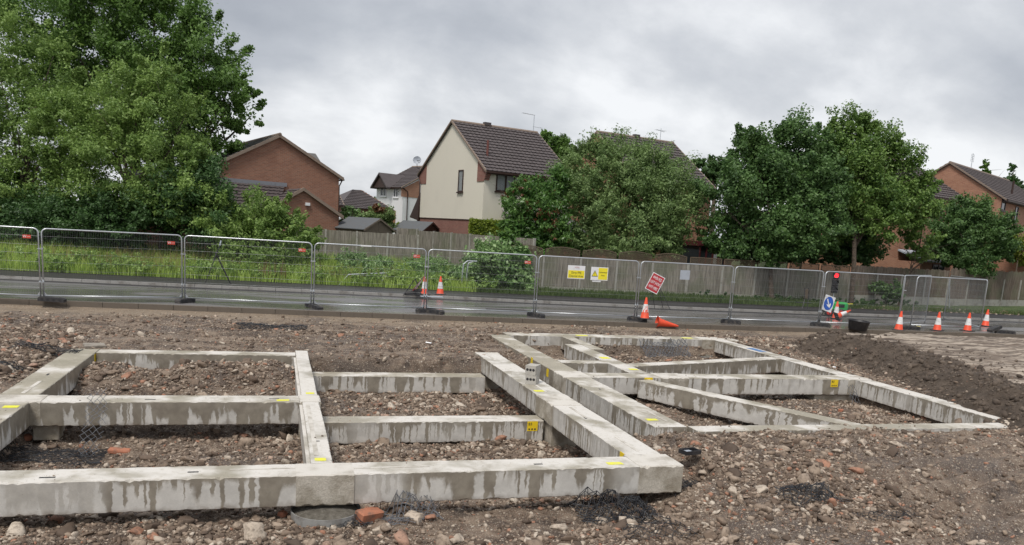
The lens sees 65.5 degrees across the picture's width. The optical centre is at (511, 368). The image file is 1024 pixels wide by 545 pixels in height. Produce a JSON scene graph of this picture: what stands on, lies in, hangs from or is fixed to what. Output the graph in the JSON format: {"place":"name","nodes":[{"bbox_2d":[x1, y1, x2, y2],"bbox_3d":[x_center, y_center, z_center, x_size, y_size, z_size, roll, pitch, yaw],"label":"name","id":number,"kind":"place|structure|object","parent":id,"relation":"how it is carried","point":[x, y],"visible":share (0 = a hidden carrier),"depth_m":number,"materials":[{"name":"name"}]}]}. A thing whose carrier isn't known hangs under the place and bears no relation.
{"place":"outdoors","nodes":[
{"label":"outdoors","id":0,"kind":"place"},
{"bbox_2d":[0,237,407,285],"bbox_3d":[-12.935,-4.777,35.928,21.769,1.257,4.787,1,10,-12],"label":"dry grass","id":1,"kind":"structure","parent":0,"point":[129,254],"depth_m":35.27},
{"bbox_2d":[0,213,1023,544],"bbox_3d":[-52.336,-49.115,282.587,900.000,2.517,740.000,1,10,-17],"label":"ground","id":2,"kind":"structure","parent":0,"point":[998,349],"depth_m":15.01,"materials":[{"name":"soil"}]},
{"bbox_2d":[0,402,29,450],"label":"ground beam","id":3,"kind":"structure","parent":2,"relation":"on","point":[14,422],"depth_m":11.52,"materials":[{"name":"concrete"}]},
{"bbox_2d":[0,395,48,425],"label":"concrete joint","id":4,"kind":"object","parent":2,"relation":"on","point":[34,401],"visible":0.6,"depth_m":12.17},
{"bbox_2d":[8,340,82,356],"bbox_3d":[-9.442,-0.350,16.212,1.314,0.397,0.601,1,10,-17],"label":"plastic net","id":5,"kind":"object","parent":2,"relation":"on","point":[53,347],"visible":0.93,"depth_m":16.14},
{"bbox_2d":[0,174,93,247],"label":"thicket bush","id":6,"kind":"object","parent":2,"relation":"on","point":[28,214],"visible":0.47,"depth_m":37.07,"materials":[{"name":"green plant"}]},
{"bbox_2d":[32,426,64,440],"bbox_3d":[-7.264,0.966,12.504,0.360,0.245,0.400,1,10,-17],"label":"concrete pad","id":7,"kind":"object","parent":2,"relation":"on","point":[47,432],"visible":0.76,"depth_m":12.32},
{"bbox_2d":[0,349,99,395],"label":"ground beam","id":8,"kind":"structure","parent":2,"relation":"on","point":[59,375],"depth_m":14.28,"materials":[{"name":"concrete"}]},
{"bbox_2d":[0,441,107,465],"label":"plastic net","id":9,"kind":"object","parent":2,"relation":"on","point":[49,453],"visible":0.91,"depth_m":11.50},
{"bbox_2d":[0,0,112,224],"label":"willow tree","id":10,"kind":"object","parent":2,"relation":"on","point":[10,163],"visible":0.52,"depth_m":40.02,"materials":[{"name":"green plant"}]},
{"bbox_2d":[26,39,222,234],"bbox_3d":[-18.692,-10.593,38.690,8.917,10.608,7.716,1,10,-17],"label":"willow tree","id":11,"kind":"object","parent":2,"relation":"on","point":[145,139],"visible":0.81,"depth_m":37.67,"materials":[{"name":"green plant"}]},
{"bbox_2d":[0,0,266,171],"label":"sycamore tree","id":12,"kind":"object","parent":2,"relation":"on","point":[111,37],"visible":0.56,"depth_m":45.56,"materials":[{"name":"green plant"}]},
{"bbox_2d":[0,464,295,516],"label":"ground beam","id":13,"kind":"structure","parent":2,"relation":"on","point":[90,491],"depth_m":9.04,"materials":[{"name":"concrete"}]},
{"bbox_2d":[33,150,265,253],"bbox_3d":[-16.753,-7.537,37.379,10.335,5.899,6.262,1,10,-17],"label":"thicket bush","id":14,"kind":"object","parent":2,"relation":"on","point":[191,208],"visible":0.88,"depth_m":36.68,"materials":[{"name":"green plant"}]},
{"bbox_2d":[40,395,298,425],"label":"ground beam","id":15,"kind":"structure","parent":2,"relation":"on","point":[64,410],"depth_m":12.74,"materials":[{"name":"concrete"}]},
{"bbox_2d":[96,349,294,369],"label":"ground beam","id":16,"kind":"structure","parent":2,"relation":"on","point":[154,359],"depth_m":17.00,"materials":[{"name":"concrete"}]},
{"bbox_2d":[129,133,344,248],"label":"house","id":17,"kind":"structure","parent":2,"relation":"on","point":[279,165],"depth_m":46.20,"materials":[{"name":"red brick"}]},
{"bbox_2d":[0,236,476,291],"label":"grass","id":18,"kind":"structure","parent":2,"relation":"on","point":[239,276],"depth_m":34.87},
{"bbox_2d":[0,244,498,289],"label":"weeds","id":19,"kind":"object","parent":2,"relation":"on","point":[138,263],"visible":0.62,"depth_m":34.48,"materials":[{"name":"green plant"}]},
{"bbox_2d":[243,521,266,540],"bbox_3d":[-2.907,1.858,8.886,0.261,0.303,0.341,-8,15,-49],"label":"stone","id":20,"kind":"object","parent":2,"relation":"on","point":[253,531],"visible":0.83,"depth_m":8.85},
{"bbox_2d":[204,183,329,266],"bbox_3d":[-11.564,-6.353,37.310,6.193,4.487,5.574,6,10,15],"label":"willow bush","id":21,"kind":"object","parent":2,"relation":"on","point":[269,214],"visible":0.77,"depth_m":36.80,"materials":[{"name":"green plant"}]},
{"bbox_2d":[293,351,316,395],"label":"ground beam","id":22,"kind":"structure","parent":2,"relation":"on","point":[304,382],"depth_m":15.61,"materials":[{"name":"concrete"}]},
{"bbox_2d":[299,402,331,463],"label":"ground beam","id":23,"kind":"structure","parent":2,"relation":"on","point":[311,427],"depth_m":11.34,"materials":[{"name":"concrete"}]},
{"bbox_2d":[290,504,360,527],"bbox_3d":[-2.284,1.936,9.762,0.840,0.535,0.835,1,10,-17],"label":"pile cap","id":24,"kind":"object","parent":2,"relation":"on","point":[319,515],"visible":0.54,"depth_m":9.50,"materials":[{"name":"concrete"}]},
{"bbox_2d":[294,229,418,260],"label":"garden fence","id":25,"kind":"object","parent":2,"relation":"on","point":[380,238],"visible":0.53,"depth_m":43.40,"materials":[{"name":"wood"}]},
{"bbox_2d":[335,217,395,253],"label":"garden shed","id":26,"kind":"structure","parent":2,"relation":"on","point":[365,224],"depth_m":46.01,"materials":[{"name":"fabric"}]},
{"bbox_2d":[340,189,395,222],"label":"roof","id":27,"kind":"structure","parent":2,"relation":"on","point":[362,200],"depth_m":70.62,"materials":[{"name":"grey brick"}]},
{"bbox_2d":[355,506,383,524],"bbox_3d":[-1.737,1.792,9.674,0.315,0.154,0.186,0,17,-45],"label":"broken brick","id":28,"kind":"object","parent":2,"relation":"on","point":[370,514],"visible":0.84,"depth_m":9.60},
{"bbox_2d":[345,203,396,232],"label":"garden bush","id":29,"kind":"object","parent":2,"relation":"on","point":[386,214],"visible":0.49,"depth_m":49.43,"materials":[{"name":"green plant"}]},
{"bbox_2d":[370,166,421,233],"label":"house","id":30,"kind":"structure","parent":2,"relation":"on","point":[399,192],"depth_m":76.80,"materials":[{"name":"paint"}]},
{"bbox_2d":[312,372,484,392],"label":"ground beam","id":31,"kind":"structure","parent":2,"relation":"on","point":[373,382],"depth_m":18.03,"materials":[{"name":"concrete"}]},
{"bbox_2d":[381,490,443,524],"bbox_3d":[-1.251,1.673,9.740,0.774,0.364,0.539,-3,12,-35],"label":"plastic net","id":32,"kind":"object","parent":2,"relation":"on","point":[402,518],"visible":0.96,"depth_m":9.77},
{"bbox_2d":[393,220,439,233],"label":"garden shed","id":33,"kind":"structure","parent":2,"relation":"on","point":[424,226],"depth_m":49.36,"materials":[{"name":"fabric"}]},
{"bbox_2d":[333,247,501,286],"bbox_3d":[-4.639,-4.926,38.339,7.580,1.611,6.240,1,10,-17],"label":"nettle patch","id":34,"kind":"object","parent":2,"relation":"on","point":[383,262],"visible":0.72,"depth_m":37.77,"materials":[{"name":"green plant"}]},
{"bbox_2d":[322,415,543,443],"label":"ground beam","id":35,"kind":"structure","parent":2,"relation":"on","point":[393,429],"depth_m":14.06,"materials":[{"name":"concrete"}]},
{"bbox_2d":[416,230,535,265],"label":"garden fence","id":36,"kind":"object","parent":2,"relation":"on","point":[429,240],"visible":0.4,"depth_m":43.92,"materials":[{"name":"wood"}]},
{"bbox_2d":[468,217,508,235],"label":"clipped hedge","id":37,"kind":"object","parent":2,"relation":"on","point":[476,226],"visible":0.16,"depth_m":44.59,"materials":[{"name":"green plant"}]},
{"bbox_2d":[351,457,639,503],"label":"ground beam","id":38,"kind":"structure","parent":2,"relation":"on","point":[377,482],"depth_m":10.20,"materials":[{"name":"concrete"}]},
{"bbox_2d":[295,463,354,506],"bbox_3d":[-2.305,1.421,9.780,0.680,0.389,0.491,1,10,-17],"label":"concrete joint","id":39,"kind":"object","parent":38,"relation":"attached to","point":[317,484],"visible":0.98,"depth_m":9.57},
{"bbox_2d":[410,113,584,254],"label":"house","id":40,"kind":"structure","parent":2,"relation":"on","point":[464,163],"depth_m":47.44,"materials":[{"name":"paint"}]},
{"bbox_2d":[457,230,538,292],"bbox_3d":[-0.702,-4.819,37.873,4.313,3.344,3.893,1,10,-17],"label":"ivy bush","id":41,"kind":"object","parent":2,"relation":"on","point":[487,245],"visible":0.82,"depth_m":37.03,"materials":[{"name":"green plant"}]},
{"bbox_2d":[0,310,1023,544],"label":"rubble","id":42,"kind":"object","parent":2,"relation":"on","point":[122,518],"visible":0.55,"depth_m":12.36,"materials":[{"name":"gravel"}]},
{"bbox_2d":[0,316,1023,544],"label":"rubble lumps","id":43,"kind":"object","parent":2,"relation":"on","point":[19,528],"visible":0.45,"depth_m":11.76,"materials":[{"name":"stone"}]},
{"bbox_2d":[609,515,700,539],"bbox_3d":[1.725,1.963,9.857,1.016,0.128,0.692,1,10,-17],"label":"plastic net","id":44,"kind":"object","parent":43,"relation":"on","point":[645,523],"visible":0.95,"depth_m":9.77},
{"bbox_2d":[0,298,1023,337],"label":"kerb","id":45,"kind":"structure","parent":2,"relation":"on","point":[349,314],"depth_m":26.27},
{"bbox_2d":[6,270,1023,315],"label":"footway edging","id":46,"kind":"object","parent":2,"relation":"on","point":[457,291],"visible":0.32,"depth_m":35.28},
{"bbox_2d":[477,354,562,412],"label":"ground beam","id":47,"kind":"structure","parent":2,"relation":"on","point":[508,376],"depth_m":16.99,"materials":[{"name":"concrete"}]},
{"bbox_2d":[488,335,576,386],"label":"ground beam","id":48,"kind":"structure","parent":2,"relation":"on","point":[549,366],"depth_m":19.51,"materials":[{"name":"concrete"}]},
{"bbox_2d":[488,162,578,255],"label":"photinia shrub","id":49,"kind":"object","parent":2,"relation":"on","point":[543,226],"visible":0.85,"depth_m":40.33,"materials":[{"name":"green plant"}]},
{"bbox_2d":[540,129,574,163],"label":"background tree","id":50,"kind":"object","parent":2,"relation":"on","point":[555,143],"visible":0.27,"depth_m":64.25,"materials":[{"name":"green plant"}]},
{"bbox_2d":[553,371,592,393],"bbox_3d":[1.331,0.324,17.495,0.646,0.389,0.750,1,10,-17],"label":"concrete joint","id":51,"kind":"object","parent":2,"relation":"on","point":[559,380],"visible":0.48,"depth_m":17.39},
{"bbox_2d":[557,360,607,372],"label":"ground beam","id":52,"kind":"structure","parent":2,"relation":"on","point":[589,366],"depth_m":19.25,"materials":[{"name":"concrete"}]},
{"bbox_2d":[561,336,603,353],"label":"ground beam","id":53,"kind":"structure","parent":2,"relation":"on","point":[568,340],"depth_m":22.98,"materials":[{"name":"concrete"}]},
{"bbox_2d":[511,245,688,295],"bbox_3d":[4.260,-4.641,39.461,9.522,2.500,0.110,1,10,-13],"label":"garden fence","id":54,"kind":"object","parent":2,"relation":"on","point":[666,274],"visible":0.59,"depth_m":39.56,"materials":[{"name":"wood"}]},
{"bbox_2d":[502,332,701,346],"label":"ground beam","id":55,"kind":"structure","parent":2,"relation":"on","point":[543,339],"depth_m":24.39,"materials":[{"name":"concrete"}]},
{"bbox_2d":[564,344,646,372],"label":"ground beam","id":56,"kind":"structure","parent":2,"relation":"on","point":[576,352],"depth_m":20.46,"materials":[{"name":"concrete"}]},
{"bbox_2d":[552,405,659,456],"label":"ground beam","id":57,"kind":"structure","parent":2,"relation":"on","point":[590,432],"depth_m":12.69,"materials":[{"name":"concrete"}]},
{"bbox_2d":[563,486,661,525],"bbox_3d":[1.329,1.817,10.482,1.129,0.528,1.073,1,10,-17],"label":"plastic net","id":58,"kind":"object","parent":2,"relation":"on","point":[619,502],"visible":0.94,"depth_m":10.39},
{"bbox_2d":[584,373,660,393],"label":"ground beam","id":59,"kind":"structure","parent":2,"relation":"on","point":[624,383],"depth_m":17.57,"materials":[{"name":"concrete"}]},
{"bbox_2d":[565,378,686,436],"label":"ground beam","id":60,"kind":"structure","parent":2,"relation":"on","point":[628,415],"depth_m":14.67,"materials":[{"name":"concrete"}]},
{"bbox_2d":[543,123,713,261],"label":"tree","id":61,"kind":"object","parent":2,"relation":"on","point":[655,230],"visible":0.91,"depth_m":41.51,"materials":[{"name":"green plant"}]},
{"bbox_2d":[569,129,715,260],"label":"house","id":62,"kind":"structure","parent":2,"relation":"on","point":[679,153],"depth_m":52.19,"materials":[{"name":"orange brick"}]},
{"bbox_2d":[623,454,683,493],"bbox_3d":[1.945,1.464,11.084,0.650,0.389,0.562,1,10,-17],"label":"concrete joint","id":63,"kind":"object","parent":2,"relation":"on","point":[660,473],"visible":0.88,"depth_m":10.85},
{"bbox_2d":[639,338,690,356],"bbox_3d":[4.768,-0.629,24.581,1.659,0.566,0.628,1,10,-17],"label":"plastic net","id":64,"kind":"object","parent":2,"relation":"on","point":[672,355],"visible":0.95,"depth_m":24.58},
{"bbox_2d":[671,241,729,264],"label":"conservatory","id":65,"kind":"object","parent":2,"relation":"on","point":[699,249],"visible":0.16,"depth_m":47.06,"materials":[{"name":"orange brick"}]},
{"bbox_2d":[628,357,779,373],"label":"ground beam","id":66,"kind":"structure","parent":2,"relation":"on","point":[755,365],"depth_m":20.80,"materials":[{"name":"concrete"}]},
{"bbox_2d":[693,153,739,234],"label":"background tree","id":67,"kind":"object","parent":2,"relation":"on","point":[710,167],"visible":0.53,"depth_m":61.65,"materials":[{"name":"green plant"}]},
{"bbox_2d":[637,379,858,424],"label":"ground beam","id":68,"kind":"structure","parent":2,"relation":"on","point":[738,409],"depth_m":15.99,"materials":[{"name":"concrete"}]},
{"bbox_2d":[472,279,1023,314],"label":"grass","id":69,"kind":"structure","parent":2,"relation":"on","point":[725,299],"depth_m":38.64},
{"bbox_2d":[714,340,788,357],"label":"ground beam","id":70,"kind":"structure","parent":2,"relation":"on","point":[730,349],"depth_m":24.13,"materials":[{"name":"concrete"}]},
{"bbox_2d":[681,374,848,394],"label":"ground beam","id":71,"kind":"structure","parent":2,"relation":"on","point":[751,384],"depth_m":18.64,"materials":[{"name":"concrete"}]},
{"bbox_2d":[686,257,850,302],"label":"garden fence","id":72,"kind":"object","parent":2,"relation":"on","point":[727,280],"visible":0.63,"depth_m":41.62,"materials":[{"name":"wood"}]},
{"bbox_2d":[687,102,859,298],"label":"maple tree","id":73,"kind":"object","parent":2,"relation":"on","point":[809,187],"visible":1,"depth_m":40.99,"materials":[{"name":"green plant"}]},
{"bbox_2d":[691,290,924,308],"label":"ground ivy","id":74,"kind":"object","parent":2,"relation":"on","point":[873,301],"visible":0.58,"depth_m":41.47,"materials":[{"name":"green plant"}]},
{"bbox_2d":[774,481,849,508],"bbox_3d":[3.934,1.650,10.592,0.908,0.233,0.628,0,10,-21],"label":"plastic net","id":75,"kind":"object","parent":2,"relation":"on","point":[792,486],"visible":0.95,"depth_m":10.53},
{"bbox_2d":[739,231,890,269],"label":"dark hedge","id":76,"kind":"object","parent":2,"relation":"on","point":[863,251],"visible":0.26,"depth_m":44.44,"materials":[{"name":"green plant"}]},
{"bbox_2d":[779,358,850,374],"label":"ground beam","id":77,"kind":"structure","parent":2,"relation":"on","point":[789,366],"depth_m":21.22,"materials":[{"name":"concrete"}]},
{"bbox_2d":[687,423,1006,434],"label":"ground beam","id":78,"kind":"structure","parent":2,"relation":"on","point":[934,427],"depth_m":13.94,"materials":[{"name":"concrete"}]},
{"bbox_2d":[787,160,964,276],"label":"house","id":79,"kind":"structure","parent":2,"relation":"on","point":[946,192],"depth_m":51.64,"materials":[{"name":"orange brick"}]},
{"bbox_2d":[803,99,949,303],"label":"maple tree","id":80,"kind":"object","parent":2,"relation":"on","point":[887,194],"visible":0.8,"depth_m":42.51,"materials":[{"name":"green plant"}]},
{"bbox_2d":[866,256,905,304],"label":"bush","id":81,"kind":"object","parent":2,"relation":"on","point":[879,287],"visible":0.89,"depth_m":42.80,"materials":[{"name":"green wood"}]},
{"bbox_2d":[848,265,949,305],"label":"garden fence","id":82,"kind":"object","parent":2,"relation":"on","point":[863,280],"visible":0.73,"depth_m":44.74,"materials":[{"name":"wood"}]},
{"bbox_2d":[785,329,1023,436],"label":"soil clods","id":83,"kind":"object","parent":2,"relation":"on","point":[997,381],"visible":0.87,"depth_m":19.78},
{"bbox_2d":[889,219,949,304],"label":"leaning sapling","id":84,"kind":"object","parent":2,"relation":"on","point":[920,254],"visible":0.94,"depth_m":44.21,"materials":[{"name":"plant"}]},
{"bbox_2d":[854,380,999,422],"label":"ground beam","id":85,"kind":"structure","parent":2,"relation":"on","point":[936,409],"depth_m":17.40,"materials":[{"name":"concrete"}]},
{"bbox_2d":[921,191,1023,289],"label":"maple","id":86,"kind":"object","parent":2,"relation":"on","point":[971,227],"visible":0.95,"depth_m":47.23,"materials":[{"name":"green plant"}]},
{"bbox_2d":[933,153,1023,271],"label":"house","id":87,"kind":"structure","parent":2,"relation":"on","point":[961,179],"depth_m":54.58,"materials":[{"name":"orange brick"}]},
{"bbox_2d":[946,268,1023,305],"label":"garden fence","id":88,"kind":"object","parent":2,"relation":"on","point":[1005,289],"visible":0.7,"depth_m":48.60,"materials":[{"name":"wood"}]},
{"bbox_3d":[3.449,0.696,18.166,0.800,0.285,0.500,1,10,-17],"label":"concrete pad","id":89,"kind":"object","parent":2,"relation":"on","visible":0},
{"bbox_2d":[651,373,688,386],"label":"concrete beam","id":90,"kind":"structure","parent":89,"relation":"on","point":[677,379],"depth_m":17.91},
{"bbox_2d":[0,280,1023,333],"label":"road","id":91,"kind":"structure","parent":0,"point":[1017,328],"depth_m":29.19,"materials":[{"name":"asphalt"}]},
{"bbox_2d":[37,296,66,302],"bbox_3d":[-13.604,-2.041,23.570,0.720,0.134,0.223,4,10,-8],"label":"fence foot","id":92,"kind":"object","parent":91,"relation":"on","point":[52,299],"visible":1,"depth_m":23.48},
{"bbox_2d":[0,225,44,295],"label":"fence panel","id":93,"kind":"object","parent":92,"relation":"on","point":[38,257],"visible":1,"depth_m":23.28,"materials":[{"name":"metal"}]},
{"bbox_2d":[41,228,185,297],"bbox_3d":[-12.084,-3.116,24.359,3.949,2.101,0.100,-2,11,-30],"label":"fence panel","id":94,"kind":"object","parent":91,"relation":"on","point":[156,273],"visible":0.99,"depth_m":24.30,"materials":[{"name":"metal"}]},
{"bbox_2d":[184,235,315,303],"bbox_3d":[-8.413,-3.104,25.631,4.058,2.101,0.100,2,10,-9],"label":"fence panel","id":95,"kind":"object","parent":91,"relation":"on","point":[299,295],"visible":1,"depth_m":25.66,"materials":[{"name":"metal"}]},
{"bbox_2d":[415,308,434,312],"bbox_3d":[-2.894,-1.961,27.019,0.720,0.134,0.223,0,11,-22],"label":"fence foot","id":96,"kind":"object","parent":91,"relation":"on","point":[421,310],"visible":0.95,"depth_m":26.88},
{"bbox_2d":[313,243,428,307],"bbox_3d":[-4.643,-3.006,26.425,3.766,2.104,0.100,1,10,-15],"label":"fence panel","id":97,"kind":"object","parent":96,"relation":"on","point":[371,246],"visible":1,"depth_m":26.40,"materials":[{"name":"metal"}]},
{"bbox_2d":[426,249,538,312],"bbox_3d":[-0.980,-2.924,27.294,3.875,2.101,0.100,1,10,-12],"label":"fence panel","id":98,"kind":"object","parent":96,"relation":"on","point":[526,262],"visible":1,"depth_m":27.27,"materials":[{"name":"metal"}]},
{"bbox_2d":[0,276,1023,321],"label":"kerb","id":99,"kind":"structure","parent":91,"relation":"on","point":[400,295],"depth_m":32.75,"materials":[{"name":"concrete"}]},
{"bbox_2d":[0,279,1023,322],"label":"road channel","id":100,"kind":"object","parent":91,"relation":"on","point":[469,300],"visible":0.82,"depth_m":32.43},
{"bbox_2d":[627,316,646,321],"bbox_3d":[4.499,-1.775,28.637,0.720,0.134,0.223,6,10,12],"label":"fence foot","id":101,"kind":"object","parent":91,"relation":"on","point":[634,318],"visible":0.68,"depth_m":28.54},
{"bbox_2d":[535,255,640,316],"bbox_3d":[2.717,-2.831,28.103,3.803,2.101,0.100,1,10,-13],"label":"fence panel","id":102,"kind":"object","parent":101,"relation":"on","point":[633,315],"visible":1,"depth_m":28.09,"materials":[{"name":"metal"}]},
{"bbox_2d":[636,261,734,319],"bbox_3d":[6.398,-2.776,29.128,3.955,2.101,0.100,0,10,-18],"label":"fence panel","id":103,"kind":"object","parent":91,"relation":"on","point":[637,315],"visible":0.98,"depth_m":29.11,"materials":[{"name":"metal"}]},
{"bbox_2d":[810,322,830,326],"bbox_3d":[11.949,-1.693,30.878,0.720,0.134,0.223,5,10,9],"label":"fence foot","id":104,"kind":"object","parent":91,"relation":"on","point":[820,324],"visible":1,"depth_m":30.78},
{"bbox_2d":[730,266,824,322],"bbox_3d":[10.123,-2.734,30.246,3.935,2.101,0.100,1,10,-15],"label":"fence panel","id":105,"kind":"object","parent":104,"relation":"on","point":[822,286],"visible":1,"depth_m":30.22,"materials":[{"name":"metal"}]},
{"bbox_2d":[819,271,906,324],"bbox_3d":[13.837,-2.685,31.318,3.904,2.101,0.100,1,10,-17],"label":"fence panel","id":106,"kind":"object","parent":91,"relation":"on","point":[903,290],"visible":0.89,"depth_m":31.25,"materials":[{"name":"metal"}]},
{"bbox_2d":[898,275,931,323],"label":"fence panel","id":107,"kind":"object","parent":91,"relation":"on","point":[917,297],"visible":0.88,"depth_m":33.57,"materials":[{"name":"metal"}]},
{"bbox_2d":[910,276,987,329],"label":"fence panel","id":108,"kind":"object","parent":91,"relation":"on","point":[949,300],"visible":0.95,"depth_m":32.57,"materials":[{"name":"metal"}]},
{"bbox_2d":[943,276,987,326],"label":"fence panel","id":109,"kind":"object","parent":91,"relation":"on","point":[963,299],"visible":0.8,"depth_m":35.16,"materials":[{"name":"metal"}]},
{"bbox_2d":[0,270,1023,318],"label":"pavement","id":110,"kind":"structure","parent":0,"point":[298,286],"depth_m":34.02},
{"bbox_2d":[0,0,1023,237],"label":"sky","id":111,"kind":"structure","parent":0,"point":[368,88],"materials":[{"name":"grey"}]},
{"bbox_3d":[0.750,1.700,14.855,0.920,0.535,0.915,1,10,-17],"label":"pile cap","id":112,"kind":"object","parent":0,"visible":0},
{"bbox_2d":[538,416,575,446],"bbox_3d":[0.804,1.181,14.905,0.500,0.465,0.950,1,10,-17],"label":"concrete pad","id":113,"kind":"object","parent":112,"relation":"on","point":[552,436],"visible":0.28,"depth_m":14.46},
{"bbox_2d":[535,394,582,426],"bbox_3d":[0.861,0.769,14.737,0.593,0.389,0.950,1,10,-17],"label":"concrete joint","id":114,"kind":"object","parent":113,"relation":"on","point":[545,404],"visible":0.66,"depth_m":14.65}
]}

